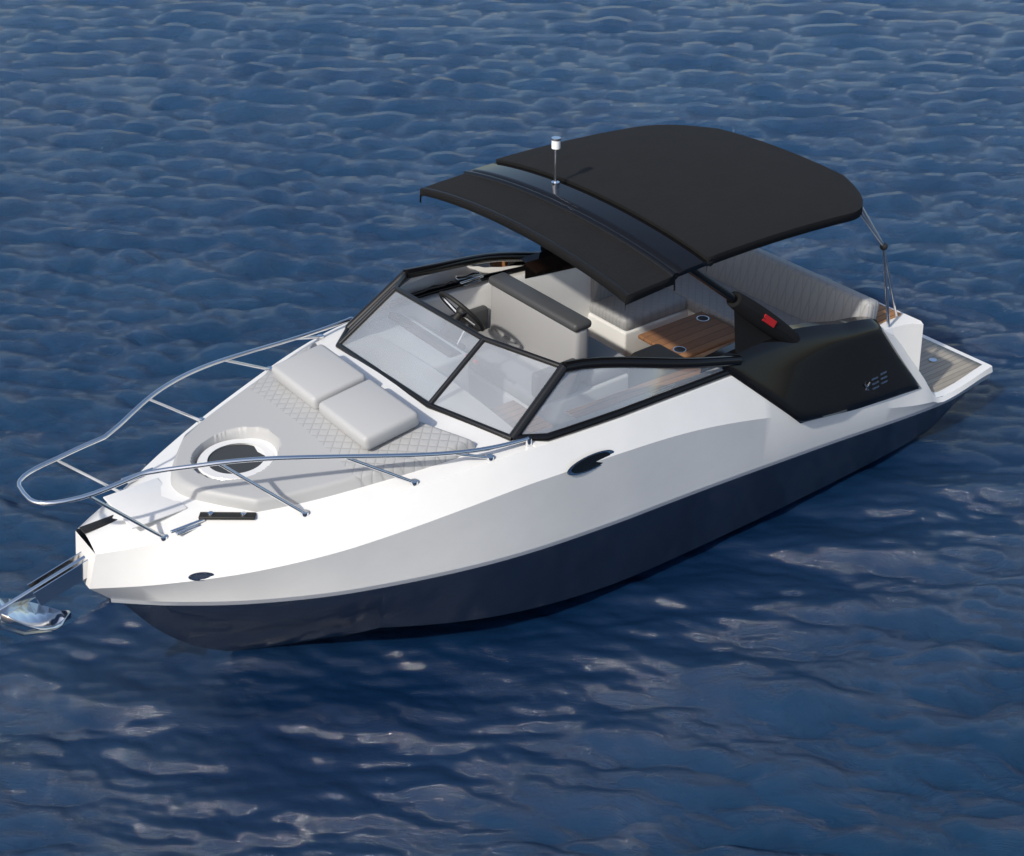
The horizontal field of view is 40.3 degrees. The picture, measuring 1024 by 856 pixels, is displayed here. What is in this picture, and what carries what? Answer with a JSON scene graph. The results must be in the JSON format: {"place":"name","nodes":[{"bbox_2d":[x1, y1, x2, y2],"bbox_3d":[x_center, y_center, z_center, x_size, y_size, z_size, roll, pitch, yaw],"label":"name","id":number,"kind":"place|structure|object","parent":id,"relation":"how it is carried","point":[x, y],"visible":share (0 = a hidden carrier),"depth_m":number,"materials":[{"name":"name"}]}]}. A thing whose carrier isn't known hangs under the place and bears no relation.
{"place":"outdoors","nodes":[
{"label":"outdoors","id":0,"kind":"place"},
{"bbox_2d":[0,0,1023,855],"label":"sea","id":1,"kind":"structure","parent":0,"point":[834,668],"depth_m":11.59,"materials":[{"name":"liquid"}]},
{"bbox_2d":[76,325,992,650],"bbox_3d":[0.422,0.130,10.688,7.620,1.950,2.550,-22,37,-31],"label":"boat hull","id":2,"kind":"object","parent":1,"relation":"on","point":[660,485],"visible":0.56,"depth_m":9.05,"materials":[{"name":"white plastic"}]},
{"bbox_2d":[0,545,94,635],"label":"anchor","id":3,"kind":"object","parent":2,"relation":"attached to","point":[42,590],"visible":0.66,"depth_m":8.34,"materials":[{"name":"silver metal"}]},
{"bbox_2d":[197,439,273,479],"bbox_3d":[-1.740,0.196,8.798,0.490,0.012,0.490,-22,37,-31],"label":"deck hatch","id":4,"kind":"object","parent":2,"relation":"on","point":[232,449],"visible":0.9,"depth_m":8.82,"materials":[{"name":"grey plastic"}]},
{"bbox_2d":[16,317,531,540],"bbox_3d":[-1.660,0.081,8.799,2.868,0.514,2.165,-22,37,-31],"label":"bow rail","id":5,"kind":"object","parent":2,"relation":"on","point":[527,440],"visible":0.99,"depth_m":8.39,"materials":[{"name":"silver metal"}]},
{"bbox_2d":[170,343,474,511],"bbox_3d":[-1.424,0.035,8.982,1.653,0.256,1.800,-22,37,-31],"label":"bow sun pad","id":6,"kind":"object","parent":2,"relation":"on","point":[276,414],"visible":0.62,"depth_m":8.72,"materials":[{"name":"grey"}]},
{"bbox_2d":[272,344,418,449],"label":"sunbathing headrest cushions","id":7,"kind":"object","parent":6,"relation":"on","point":[347,399],"visible":1,"depth_m":9.00,"materials":[{"name":"white leather"}]},
{"bbox_2d":[79,275,675,534],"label":"deck fittings","id":8,"kind":"object","parent":2,"relation":"on","point":[146,502],"visible":0.73,"depth_m":8.45,"materials":[{"name":"black"}]},
{"bbox_2d":[188,450,613,580],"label":"hull portholes","id":9,"kind":"object","parent":2,"relation":"in","point":[586,464],"visible":0.54,"depth_m":8.94,"materials":[{"name":"black glass"}]},
{"bbox_2d":[361,312,478,392],"bbox_3d":[-0.626,-0.267,10.237,0.535,1.135,0.975,-22,37,-31],"label":"helm console","id":10,"kind":"object","parent":2,"relation":"on","point":[430,346],"visible":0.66,"depth_m":9.95,"materials":[{"name":"grey plastic"}]},
{"bbox_2d":[439,291,484,335],"bbox_3d":[-0.381,-0.844,10.248,0.380,0.380,0.370,2,31,4],"label":"steering wheel","id":11,"kind":"object","parent":10,"relation":"on","point":[461,311],"visible":0.94,"depth_m":10.20,"materials":[{"name":"black rubber"}]},
{"bbox_2d":[76,268,991,553],"bbox_3d":[0.445,-0.290,10.455,7.560,1.150,2.391,-22,37,-31],"label":"deck boat","id":12,"kind":"object","parent":2,"relation":"on","point":[570,288],"visible":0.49,"depth_m":9.16,"materials":[{"name":"white plastic"}]},
{"bbox_2d":[336,252,742,441],"bbox_3d":[0.067,-0.717,9.860,2.132,0.480,2.314,-22,37,-31],"label":"windscreen frame","id":13,"kind":"object","parent":2,"relation":"on","point":[540,399],"visible":0.95,"depth_m":9.30,"materials":[{"name":"black metal"}]},
{"bbox_2d":[348,261,524,330],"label":"trim","id":14,"kind":"structure","parent":13,"relation":"in","point":[417,285],"depth_m":10.68,"materials":[{"name":"grey plastic"}]},
{"bbox_2d":[469,309,734,425],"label":"cockpit mouldings","id":15,"kind":"object","parent":2,"relation":"on","point":[490,395],"visible":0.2,"depth_m":10.60,"materials":[{"name":"white plastic"}]},
{"bbox_2d":[423,136,897,353],"bbox_3d":[1.258,-1.498,10.452,3.092,1.670,2.291,-22,37,-31],"label":"canopy frame","id":16,"kind":"object","parent":2,"relation":"on","point":[755,323],"visible":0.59,"depth_m":9.69,"materials":[{"name":"black metal"}]},
{"bbox_2d":[420,125,862,307],"bbox_3d":[1.037,-1.719,10.121,2.578,0.281,2.289,-22,37,-31],"label":"bimini canopy","id":17,"kind":"object","parent":16,"relation":"on","point":[680,200],"visible":0.98,"depth_m":9.78,"materials":[{"name":"black fabric"}]},
{"bbox_2d":[519,250,920,422],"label":"black quarter panels","id":18,"kind":"object","parent":2,"relation":"on","point":[818,370],"visible":0.5,"depth_m":10.33,"materials":[{"name":"black plastic"}]},
{"bbox_2d":[876,304,900,323],"bbox_3d":[2.424,-1.237,11.650,0.300,0.012,1.840,-22,37,-31],"label":"teak deck","id":19,"kind":"object","parent":2,"relation":"on","point":[881,316],"visible":0.09,"depth_m":11.08,"materials":[{"name":"brown wood"}]},
{"bbox_2d":[919,337,981,392],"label":"swim platform","id":20,"kind":"structure","parent":2,"relation":"on","point":[948,367],"depth_m":11.94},
{"bbox_2d":[490,368,700,433],"bbox_3d":[0.653,-0.311,10.577,2.890,0.868,1.930,-22,37,-31],"label":"cockpit side panel","id":21,"kind":"object","parent":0,"point":[511,413],"visible":0.14,"depth_m":9.62,"materials":[{"name":"white plastic"}]},
{"bbox_2d":[443,248,878,405],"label":"cockpit seats","id":22,"kind":"object","parent":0,"point":[526,317],"visible":0.52,"depth_m":10.86,"materials":[{"name":"beige leather"}]},
{"bbox_2d":[638,311,734,357],"bbox_3d":[1.423,-0.505,11.198,0.700,0.570,0.500,-22,37,-31],"label":"cockpit table","id":23,"kind":"object","parent":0,"point":[693,335],"visible":0.69,"depth_m":11.03,"materials":[{"name":"brown wood"}]}
]}

